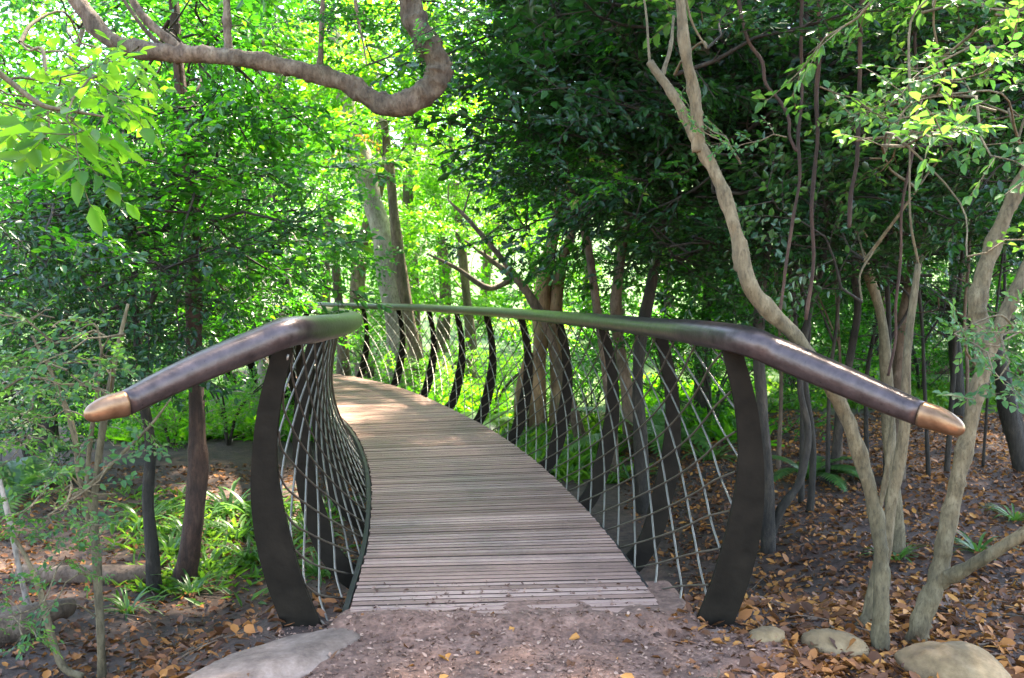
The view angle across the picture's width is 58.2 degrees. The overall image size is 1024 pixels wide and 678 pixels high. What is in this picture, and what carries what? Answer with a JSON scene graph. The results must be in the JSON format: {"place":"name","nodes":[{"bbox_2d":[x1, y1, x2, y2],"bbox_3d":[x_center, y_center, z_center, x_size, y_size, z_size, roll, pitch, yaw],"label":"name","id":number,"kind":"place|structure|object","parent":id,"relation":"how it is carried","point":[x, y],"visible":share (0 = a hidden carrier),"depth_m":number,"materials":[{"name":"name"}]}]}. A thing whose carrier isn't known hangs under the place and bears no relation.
{"place":"outdoors","nodes":[
{"label":"outdoors","id":0,"kind":"place"},
{"bbox_2d":[0,0,789,151],"label":"sky","id":1,"kind":"structure","parent":0,"point":[62,14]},
{"bbox_2d":[0,145,1023,677],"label":"ground","id":2,"kind":"structure","parent":0,"point":[238,453],"depth_m":8.30,"materials":[{"name":"soil"}]},
{"bbox_2d":[0,597,76,646],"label":"fallen log","id":3,"kind":"object","parent":2,"relation":"on","point":[65,611],"visible":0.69,"depth_m":5.68,"materials":[{"name":"wood"}]},
{"bbox_2d":[0,376,87,604],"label":"bare sapling","id":4,"kind":"object","parent":2,"relation":"on","point":[6,506],"visible":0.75,"depth_m":5.22,"materials":[{"name":"green plant"}]},
{"bbox_2d":[0,455,91,515],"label":"fern","id":5,"kind":"object","parent":2,"relation":"on","point":[10,470],"visible":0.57,"depth_m":10.40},
{"bbox_2d":[14,564,145,584],"bbox_3d":[-3.344,1.862,7.248,1.136,0.187,0.224,0,3,2],"label":"fallen log","id":6,"kind":"object","parent":2,"relation":"on","point":[121,573],"visible":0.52,"depth_m":7.17,"materials":[{"name":"wood"}]},
{"bbox_2d":[0,345,165,482],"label":"shrub","id":7,"kind":"object","parent":2,"relation":"on","point":[13,401],"visible":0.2,"depth_m":11.17,"materials":[{"name":"green plant"}]},
{"bbox_2d":[0,294,171,677],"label":"leafy sapling","id":8,"kind":"object","parent":2,"relation":"on","point":[90,507],"visible":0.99,"depth_m":4.22,"materials":[{"name":"green plant"}]},
{"bbox_2d":[0,0,172,373],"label":"background tree","id":9,"kind":"object","parent":2,"relation":"on","point":[11,30],"visible":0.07,"depth_m":23.88,"materials":[{"name":"green plant"}]},
{"bbox_2d":[0,10,176,236],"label":"broad leaved tree","id":10,"kind":"object","parent":2,"relation":"on","point":[33,152],"visible":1,"depth_m":3.74,"materials":[{"name":"green plant"}]},
{"bbox_2d":[0,23,232,449],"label":"woodland tree","id":11,"kind":"object","parent":2,"relation":"on","point":[53,428],"visible":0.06,"depth_m":9.73,"materials":[{"name":"green plant"}]},
{"bbox_2d":[87,584,162,620],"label":"strap leaf plant","id":12,"kind":"object","parent":2,"relation":"on","point":[120,604],"visible":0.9,"depth_m":6.39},
{"bbox_2d":[98,494,185,531],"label":"strap leaf plant","id":13,"kind":"object","parent":2,"relation":"on","point":[130,510],"visible":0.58,"depth_m":9.04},
{"bbox_2d":[0,95,310,429],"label":"woodland tree","id":14,"kind":"object","parent":2,"relation":"on","point":[213,314],"visible":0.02,"depth_m":10.94,"materials":[{"name":"green plant"}]},
{"bbox_2d":[0,67,326,591],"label":"thin dark tree","id":15,"kind":"object","parent":2,"relation":"on","point":[76,248],"visible":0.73,"depth_m":6.03,"materials":[{"name":"green plant"}]},
{"bbox_2d":[53,374,289,452],"bbox_3d":[-5.073,1.200,13.585,2.956,1.384,2.415,2,3,34],"label":"shrub","id":16,"kind":"object","parent":2,"relation":"on","point":[181,415],"visible":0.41,"depth_m":13.40,"materials":[{"name":"green plant"}]},
{"bbox_2d":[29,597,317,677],"bbox_3d":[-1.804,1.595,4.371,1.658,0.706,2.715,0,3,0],"label":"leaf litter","id":17,"kind":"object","parent":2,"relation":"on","point":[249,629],"visible":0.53,"depth_m":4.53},
{"bbox_2d":[0,461,366,677],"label":"leaf litter","id":18,"kind":"object","parent":2,"relation":"on","point":[171,672],"visible":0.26,"depth_m":6.55,"materials":[{"name":"plant"}]},
{"bbox_2d":[58,382,313,444],"bbox_3d":[-6.103,1.106,16.014,6.453,0.908,5.163,0,3,0],"label":"ground cover","id":19,"kind":"object","parent":2,"relation":"on","point":[251,417],"visible":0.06,"depth_m":14.29,"materials":[{"name":"green plant"}]},
{"bbox_2d":[154,569,231,602],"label":"strap leaf plant","id":20,"kind":"object","parent":2,"relation":"on","point":[193,589],"visible":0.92,"depth_m":7.00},
{"bbox_2d":[37,0,365,396],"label":"woodland tree","id":21,"kind":"object","parent":2,"relation":"on","point":[295,44],"visible":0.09,"depth_m":15.28,"materials":[{"name":"green plant"}]},
{"bbox_2d":[0,0,412,581],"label":"red trunk tree","id":22,"kind":"object","parent":2,"relation":"on","point":[218,119],"visible":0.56,"depth_m":7.16,"materials":[{"name":"green plant"}]},
{"bbox_2d":[106,355,313,445],"bbox_3d":[-4.087,0.891,13.654,3.115,1.643,3.082,0,3,0],"label":"shrub","id":23,"kind":"object","parent":2,"relation":"on","point":[224,418],"visible":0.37,"depth_m":13.53,"materials":[{"name":"green plant"}]},
{"bbox_2d":[177,477,251,516],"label":"strap leaf plant","id":24,"kind":"object","parent":2,"relation":"on","point":[214,497],"visible":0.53,"depth_m":9.57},
{"bbox_2d":[103,479,360,610],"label":"grass","id":25,"kind":"structure","parent":2,"relation":"on","point":[233,569],"depth_m":8.11,"materials":[{"name":"plant"}]},
{"bbox_2d":[113,87,369,371],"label":"woodland tree","id":26,"kind":"object","parent":2,"relation":"on","point":[295,307],"visible":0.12,"depth_m":10.82,"materials":[{"name":"green plant"}]},
{"bbox_2d":[123,1,363,369],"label":"background tree","id":27,"kind":"object","parent":2,"relation":"on","point":[351,181],"depth_m":23.68,"materials":[{"name":"green plant"}]},
{"bbox_2d":[140,143,386,388],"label":"woodland tree","id":28,"kind":"object","parent":2,"relation":"on","point":[260,370],"visible":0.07,"depth_m":12.10,"materials":[{"name":"green plant"}]},
{"bbox_2d":[146,0,384,364],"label":"background tree","id":29,"kind":"object","parent":2,"relation":"on","point":[326,277],"visible":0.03,"depth_m":26.05,"materials":[{"name":"green plant"}]},
{"bbox_2d":[185,628,359,677],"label":"rock","id":30,"kind":"object","parent":2,"relation":"on","point":[298,655],"visible":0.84,"depth_m":3.71,"materials":[{"name":"stone"}]},
{"bbox_2d":[67,0,503,116],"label":"bare limbed tree","id":31,"kind":"object","parent":2,"relation":"on","point":[430,86],"visible":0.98,"depth_m":5.16,"materials":[{"name":"brown plant"}]},
{"bbox_2d":[222,182,411,375],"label":"woodland tree","id":32,"kind":"object","parent":2,"relation":"on","point":[336,272],"visible":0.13,"depth_m":16.20,"materials":[{"name":"green plant"}]},
{"bbox_2d":[188,0,450,316],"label":"woodland tree","id":33,"kind":"object","parent":2,"relation":"on","point":[348,58],"visible":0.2,"depth_m":15.42,"materials":[{"name":"green plant"}]},
{"bbox_2d":[179,0,505,389],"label":"pale trunk tree","id":34,"kind":"object","parent":2,"relation":"on","point":[377,219],"visible":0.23,"depth_m":18.16,"materials":[{"name":"green plant"}]},
{"bbox_2d":[255,27,448,302],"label":"background tree","id":35,"kind":"object","parent":2,"relation":"on","point":[327,284],"visible":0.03,"depth_m":32.25,"materials":[{"name":"green plant"}]},
{"bbox_2d":[234,1,514,377],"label":"background tree","id":36,"kind":"object","parent":2,"relation":"on","point":[354,285],"visible":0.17,"depth_m":21.59,"materials":[{"name":"green plant"}]},
{"bbox_2d":[333,321,443,388],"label":"shrub","id":37,"kind":"object","parent":2,"relation":"on","point":[354,347],"visible":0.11,"depth_m":19.94,"materials":[{"name":"green plant"}]},
{"bbox_2d":[288,83,504,392],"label":"pale trunk tree","id":38,"kind":"object","parent":2,"relation":"on","point":[402,281],"visible":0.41,"depth_m":15.36,"materials":[{"name":"green plant"}]},
{"bbox_2d":[295,42,530,347],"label":"background tree","id":39,"kind":"object","parent":2,"relation":"on","point":[407,197],"visible":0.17,"depth_m":25.20,"materials":[{"name":"green plant"}]},
{"bbox_2d":[349,375,513,419],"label":"ground cover","id":40,"kind":"object","parent":2,"relation":"on","point":[460,407],"visible":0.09,"depth_m":16.82,"materials":[{"name":"green plant"}]},
{"bbox_2d":[342,334,523,393],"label":"shrub","id":41,"kind":"object","parent":2,"relation":"on","point":[407,366],"visible":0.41,"depth_m":17.59,"materials":[{"name":"green plant"}]},
{"bbox_2d":[322,84,549,352],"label":"background tree","id":42,"kind":"object","parent":2,"relation":"on","point":[449,320],"visible":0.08,"depth_m":29.06,"materials":[{"name":"green plant"}]},
{"bbox_2d":[372,110,542,327],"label":"background tree","id":43,"kind":"object","parent":2,"relation":"on","point":[484,265],"visible":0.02,"depth_m":36.43,"materials":[{"name":"green plant"}]},
{"bbox_2d":[353,100,608,396],"bbox_3d":[-0.933,-2.392,21.627,6.737,7.174,10.519,0,3,0],"label":"woodland tree","id":44,"kind":"object","parent":2,"relation":"on","point":[415,218],"visible":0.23,"depth_m":20.86,"materials":[{"name":"green plant"}]},
{"bbox_2d":[407,162,560,348],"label":"leaning tree","id":45,"kind":"object","parent":2,"relation":"on","point":[456,193],"visible":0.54,"depth_m":14.82,"materials":[{"name":"green plant"}]},
{"bbox_2d":[406,347,583,416],"bbox_3d":[-0.388,0.849,15.931,3.339,1.535,2.375,0,3,0],"label":"shrub","id":46,"kind":"object","parent":2,"relation":"on","point":[499,374],"visible":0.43,"depth_m":15.78,"materials":[{"name":"green plant"}]},
{"bbox_2d":[433,148,585,437],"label":"leaning tree","id":47,"kind":"object","parent":2,"relation":"on","point":[532,299],"visible":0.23,"depth_m":13.18,"materials":[{"name":"green plant"}]},
{"bbox_2d":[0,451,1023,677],"bbox_3d":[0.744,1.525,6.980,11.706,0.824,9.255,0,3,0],"label":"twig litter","id":48,"kind":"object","parent":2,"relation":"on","point":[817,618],"visible":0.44,"depth_m":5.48,"materials":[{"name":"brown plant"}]},
{"bbox_2d":[363,0,664,478],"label":"understorey tree","id":49,"kind":"object","parent":2,"relation":"on","point":[533,144],"visible":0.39,"depth_m":8.24,"materials":[{"name":"green plant"}]},
{"bbox_2d":[83,302,965,627],"bbox_3d":[-1.914,0.447,10.812,3.584,1.739,16.364,-1,3,-17],"label":"footbridge","id":50,"kind":"object","parent":2,"relation":"on","point":[457,502],"visible":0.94,"depth_m":5.30,"materials":[{"name":"wood"}]},
{"bbox_2d":[460,81,646,349],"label":"background tree","id":51,"kind":"object","parent":2,"relation":"on","point":[512,294],"visible":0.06,"depth_m":29.89,"materials":[{"name":"green plant"}]},
{"bbox_2d":[460,408,653,483],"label":"grass","id":52,"kind":"structure","parent":2,"relation":"on","point":[585,459],"depth_m":12.30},
{"bbox_2d":[446,39,694,429],"bbox_3d":[1.073,-1.600,14.352,4.263,6.679,5.554,0,3,0],"label":"tree","id":53,"kind":"object","parent":2,"relation":"on","point":[549,300],"visible":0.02,"depth_m":14.31,"materials":[{"name":"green plant"}]},
{"bbox_2d":[546,343,664,420],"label":"shrub","id":54,"kind":"object","parent":2,"relation":"on","point":[597,395],"visible":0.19,"depth_m":14.69,"materials":[{"name":"green plant"}]},
{"bbox_2d":[506,174,754,449],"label":"woodland tree","id":55,"kind":"object","parent":2,"relation":"on","point":[616,302],"visible":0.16,"depth_m":12.70,"materials":[{"name":"green plant"}]},
{"bbox_2d":[565,401,711,459],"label":"fern","id":56,"kind":"object","parent":2,"relation":"on","point":[660,418],"visible":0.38,"depth_m":12.13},
{"bbox_2d":[464,1,815,410],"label":"woodland tree","id":57,"kind":"object","parent":2,"relation":"on","point":[706,310],"visible":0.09,"depth_m":12.86,"materials":[{"name":"green plant"}]},
{"bbox_2d":[444,0,846,513],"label":"understorey tree","id":58,"kind":"object","parent":2,"relation":"on","point":[642,502],"visible":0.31,"depth_m":7.62,"materials":[{"name":"green plant"}]},
{"bbox_2d":[546,297,753,395],"bbox_3d":[2.719,0.203,16.672,4.242,1.956,3.622,0,3,-7],"label":"shrub","id":59,"kind":"object","parent":2,"relation":"on","point":[582,334],"visible":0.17,"depth_m":16.62,"materials":[{"name":"green plant"}]},
{"bbox_2d":[578,43,730,356],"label":"background tree","id":60,"kind":"object","parent":2,"relation":"on","point":[637,300],"visible":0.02,"depth_m":26.90,"materials":[{"name":"green plant"}]},
{"bbox_2d":[595,370,784,446],"bbox_3d":[2.856,1.079,15.627,3.425,0.712,7.932,1,3,15],"label":"ground cover","id":61,"kind":"object","parent":2,"relation":"on","point":[728,422],"visible":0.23,"depth_m":13.58,"materials":[{"name":"green plant"}]},
{"bbox_2d":[660,438,736,463],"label":"strap leaf plant","id":62,"kind":"object","parent":2,"relation":"on","point":[710,457],"visible":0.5,"depth_m":11.12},
{"bbox_2d":[591,310,833,442],"bbox_3d":[3.028,0.525,12.941,3.112,1.875,2.449,2,3,35],"label":"shrub","id":63,"kind":"object","parent":2,"relation":"on","point":[713,370],"visible":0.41,"depth_m":12.92,"materials":[{"name":"green plant"}]},
{"bbox_2d":[491,0,1023,553],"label":"understorey tree","id":64,"kind":"object","parent":2,"relation":"on","point":[627,22],"visible":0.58,"depth_m":6.55,"materials":[{"name":"green plant"}]},
{"bbox_2d":[749,626,784,642],"bbox_3d":[1.103,1.314,3.983,0.179,0.142,0.169,0,3,0],"label":"rock","id":65,"kind":"object","parent":2,"relation":"on","point":[767,633],"visible":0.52,"depth_m":3.94,"materials":[{"name":"stone"}]},
{"bbox_2d":[675,336,878,408],"bbox_3d":[4.598,0.508,16.281,3.702,1.470,3.341,0,3,0],"label":"shrub","id":66,"kind":"object","parent":2,"relation":"on","point":[794,381],"visible":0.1,"depth_m":15.74,"materials":[{"name":"green plant"}]},
{"bbox_2d":[628,70,933,406],"bbox_3d":[7.211,-6.494,17.132,15.550,15.471,12.784,0,3,0],"label":"woodland tree","id":67,"kind":"object","parent":2,"relation":"on","point":[861,340],"visible":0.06,"depth_m":13.92,"materials":[{"name":"green plant"}]},
{"bbox_2d":[701,18,864,502],"bbox_3d":[2.719,-0.775,9.059,2.209,4.832,2.757,-2,3,-37],"label":"thin sapling","id":68,"kind":"object","parent":2,"relation":"on","point":[801,495],"visible":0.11,"depth_m":8.69,"materials":[{"name":"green plant"}]},
{"bbox_2d":[725,108,843,467],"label":"thin sapling","id":69,"kind":"object","parent":2,"relation":"on","point":[779,444],"visible":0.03,"depth_m":10.48,"materials":[{"name":"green plant"}]},
{"bbox_2d":[746,218,842,485],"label":"thin sapling","id":70,"kind":"object","parent":2,"relation":"on","point":[828,420],"visible":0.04,"depth_m":9.42,"materials":[{"name":"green plant"}]},
{"bbox_2d":[600,0,1021,556],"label":"grey stem tree","id":71,"kind":"object","parent":2,"relation":"on","point":[827,160],"visible":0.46,"depth_m":5.87,"materials":[{"name":"green plant"}]},
{"bbox_2d":[772,455,858,491],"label":"fern","id":72,"kind":"object","parent":2,"relation":"on","point":[841,468],"visible":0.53,"depth_m":9.54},
{"bbox_2d":[619,0,1011,652],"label":"forked tree","id":73,"kind":"object","parent":2,"relation":"on","point":[755,294],"visible":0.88,"depth_m":4.01,"materials":[{"name":"brown plant"}]},
{"bbox_2d":[737,0,797,151],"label":"hanging vine","id":74,"kind":"object","parent":73,"relation":"hanging from","point":[760,58],"visible":0.91,"depth_m":4.59,"materials":[{"name":"red plant"}]},
{"bbox_2d":[779,0,803,310],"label":"hanging vine","id":75,"kind":"object","parent":73,"relation":"hanging from","point":[801,11],"visible":0.88,"depth_m":4.69,"materials":[{"name":"red plant"}]},
{"bbox_2d":[804,0,821,319],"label":"hanging vine","id":76,"kind":"object","parent":73,"relation":"hanging from","point":[817,128],"visible":0.84,"depth_m":4.79,"materials":[{"name":"red plant"}]},
{"bbox_2d":[618,411,1023,677],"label":"leaf litter","id":77,"kind":"object","parent":2,"relation":"on","point":[1006,633],"visible":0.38,"depth_m":7.26,"materials":[{"name":"plant"}]},
{"bbox_2d":[704,127,953,552],"bbox_3d":[6.061,-6.168,12.370,6.580,15.555,16.035,1,3,26],"label":"understorey tree","id":78,"kind":"object","parent":2,"relation":"on","point":[786,501],"visible":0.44,"depth_m":6.53,"materials":[{"name":"green plant"}]},
{"bbox_2d":[690,73,979,513],"bbox_3d":[4.492,-3.020,7.714,5.656,9.442,9.370,2,3,34],"label":"understorey tree","id":79,"kind":"object","parent":2,"relation":"on","point":[811,483],"visible":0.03,"depth_m":8.05,"materials":[{"name":"green plant"}]},
{"bbox_2d":[800,628,869,657],"bbox_3d":[1.393,1.338,3.961,0.287,0.156,0.170,1,3,14],"label":"rock","id":80,"kind":"object","parent":2,"relation":"on","point":[842,639],"visible":0.52,"depth_m":3.93,"materials":[{"name":"stone"}]},
{"bbox_2d":[780,105,907,474],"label":"thin sapling","id":81,"kind":"object","parent":2,"relation":"on","point":[838,340],"visible":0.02,"depth_m":9.78,"materials":[{"name":"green plant"}]},
{"bbox_2d":[811,164,895,451],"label":"thin sapling","id":82,"kind":"object","parent":2,"relation":"on","point":[874,339],"visible":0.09,"depth_m":10.43,"materials":[{"name":"green plant"}]},
{"bbox_2d":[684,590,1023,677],"bbox_3d":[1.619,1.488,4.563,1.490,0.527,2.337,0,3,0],"label":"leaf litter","id":83,"kind":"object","parent":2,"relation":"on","point":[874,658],"visible":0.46,"depth_m":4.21,"materials":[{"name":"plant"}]},
{"bbox_2d":[695,168,1015,384],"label":"woodland tree","id":84,"kind":"object","parent":2,"relation":"on","point":[941,285],"visible":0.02,"depth_m":15.48,"materials":[{"name":"green plant"}]},
{"bbox_2d":[728,0,1023,472],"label":"understorey tree","id":85,"kind":"object","parent":2,"relation":"on","point":[1011,425],"visible":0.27,"depth_m":5.92,"materials":[{"name":"green plant"}]},
{"bbox_2d":[740,4,1012,478],"bbox_3d":[6.705,-4.559,10.226,11.031,12.351,5.905,-3,4,-43],"label":"understorey tree","id":86,"kind":"object","parent":2,"relation":"on","point":[838,426],"depth_m":9.64,"materials":[{"name":"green plant"}]},
{"bbox_2d":[730,5,1023,481],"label":"understorey tree","id":87,"kind":"object","parent":2,"relation":"on","point":[898,358],"visible":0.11,"depth_m":7.50,"materials":[{"name":"green plant"}]},
{"bbox_2d":[811,325,947,391],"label":"shrub","id":88,"kind":"object","parent":2,"relation":"on","point":[918,377],"visible":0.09,"depth_m":17.89,"materials":[{"name":"green plant"}]},
{"bbox_2d":[802,156,964,472],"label":"thin sapling","id":89,"kind":"object","parent":2,"relation":"on","point":[887,293],"visible":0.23,"depth_m":9.28,"materials":[{"name":"green plant"}]},
{"bbox_2d":[750,161,1023,417],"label":"woodland tree","id":90,"kind":"object","parent":2,"relation":"on","point":[959,388],"visible":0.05,"depth_m":12.17,"materials":[{"name":"green plant"}]},
{"bbox_2d":[751,0,1023,643],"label":"knotted tree","id":91,"kind":"object","parent":2,"relation":"on","point":[985,341],"visible":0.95,"depth_m":3.82,"materials":[{"name":"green plant"}]},
{"bbox_2d":[847,0,864,227],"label":"hanging vine","id":92,"kind":"object","parent":91,"relation":"hanging from","point":[854,175],"visible":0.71,"depth_m":4.69,"materials":[{"name":"red plant"}]},
{"bbox_2d":[887,16,918,375],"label":"hanging vine","id":93,"kind":"object","parent":91,"relation":"hanging from","point":[901,242],"visible":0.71,"depth_m":5.19,"materials":[{"name":"red plant"}]},
{"bbox_2d":[767,377,1023,413],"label":"grass","id":94,"kind":"structure","parent":2,"relation":"on","point":[940,401],"depth_m":16.14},
{"bbox_2d":[804,34,1020,626],"bbox_3d":[1.875,-0.041,4.894,0.907,2.965,1.334,-1,3,-15],"label":"slanting sapling","id":95,"kind":"object","parent":2,"relation":"on","point":[898,467],"visible":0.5,"depth_m":4.36,"materials":[{"name":"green plant"}]},
{"bbox_2d":[858,71,992,476],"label":"thin sapling","id":96,"kind":"object","parent":2,"relation":"on","point":[921,308],"visible":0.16,"depth_m":9.85,"materials":[{"name":"green plant"}]},
{"bbox_2d":[835,301,1023,389],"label":"shrub","id":97,"kind":"object","parent":2,"relation":"on","point":[914,355],"visible":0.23,"depth_m":17.45,"materials":[{"name":"green plant"}]},
{"bbox_2d":[848,176,1011,472],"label":"thin sapling","id":98,"kind":"object","parent":2,"relation":"on","point":[947,459],"visible":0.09,"depth_m":10.18,"materials":[{"name":"green plant"}]},
{"bbox_2d":[839,126,1023,430],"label":"understorey tree","id":99,"kind":"object","parent":2,"relation":"on","point":[1011,261],"visible":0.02,"depth_m":8.80,"materials":[{"name":"green plant"}]},
{"bbox_2d":[861,138,1023,379],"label":"woodland tree","id":100,"kind":"object","parent":2,"relation":"on","point":[994,294],"visible":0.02,"depth_m":17.96,"materials":[{"name":"green plant"}]},
{"bbox_2d":[880,210,1023,412],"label":"thin sapling","id":101,"kind":"object","parent":2,"relation":"on","point":[965,310],"visible":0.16,"depth_m":9.15,"materials":[{"name":"green plant"}]},
{"bbox_2d":[894,641,1011,677],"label":"rock","id":102,"kind":"object","parent":2,"relation":"on","point":[951,659],"visible":0.95,"depth_m":3.72,"materials":[{"name":"stone"}]},
{"bbox_2d":[901,168,1023,466],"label":"thin sapling","id":103,"kind":"object","parent":2,"relation":"on","point":[996,307],"visible":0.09,"depth_m":10.44,"materials":[{"name":"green plant"}]},
{"bbox_2d":[953,530,1023,560],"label":"strap leaf plant","id":104,"kind":"object","parent":2,"relation":"on","point":[970,544],"visible":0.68,"depth_m":6.93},
{"bbox_2d":[301,580,812,677],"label":"path","id":105,"kind":"structure","parent":0,"point":[669,601],"depth_m":3.90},
{"bbox_2d":[244,579,847,677],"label":"bark crumbs","id":106,"kind":"object","parent":105,"relation":"on","point":[538,642],"visible":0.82,"depth_m":3.86,"materials":[{"name":"wood"}]},
{"bbox_2d":[269,607,863,677],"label":"leaf litter","id":107,"kind":"object","parent":105,"relation":"on","point":[627,640],"visible":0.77,"depth_m":3.86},
{"bbox_2d":[626,601,833,677],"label":"leaf litter","id":108,"kind":"object","parent":105,"relation":"on","point":[745,661],"visible":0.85,"depth_m":3.81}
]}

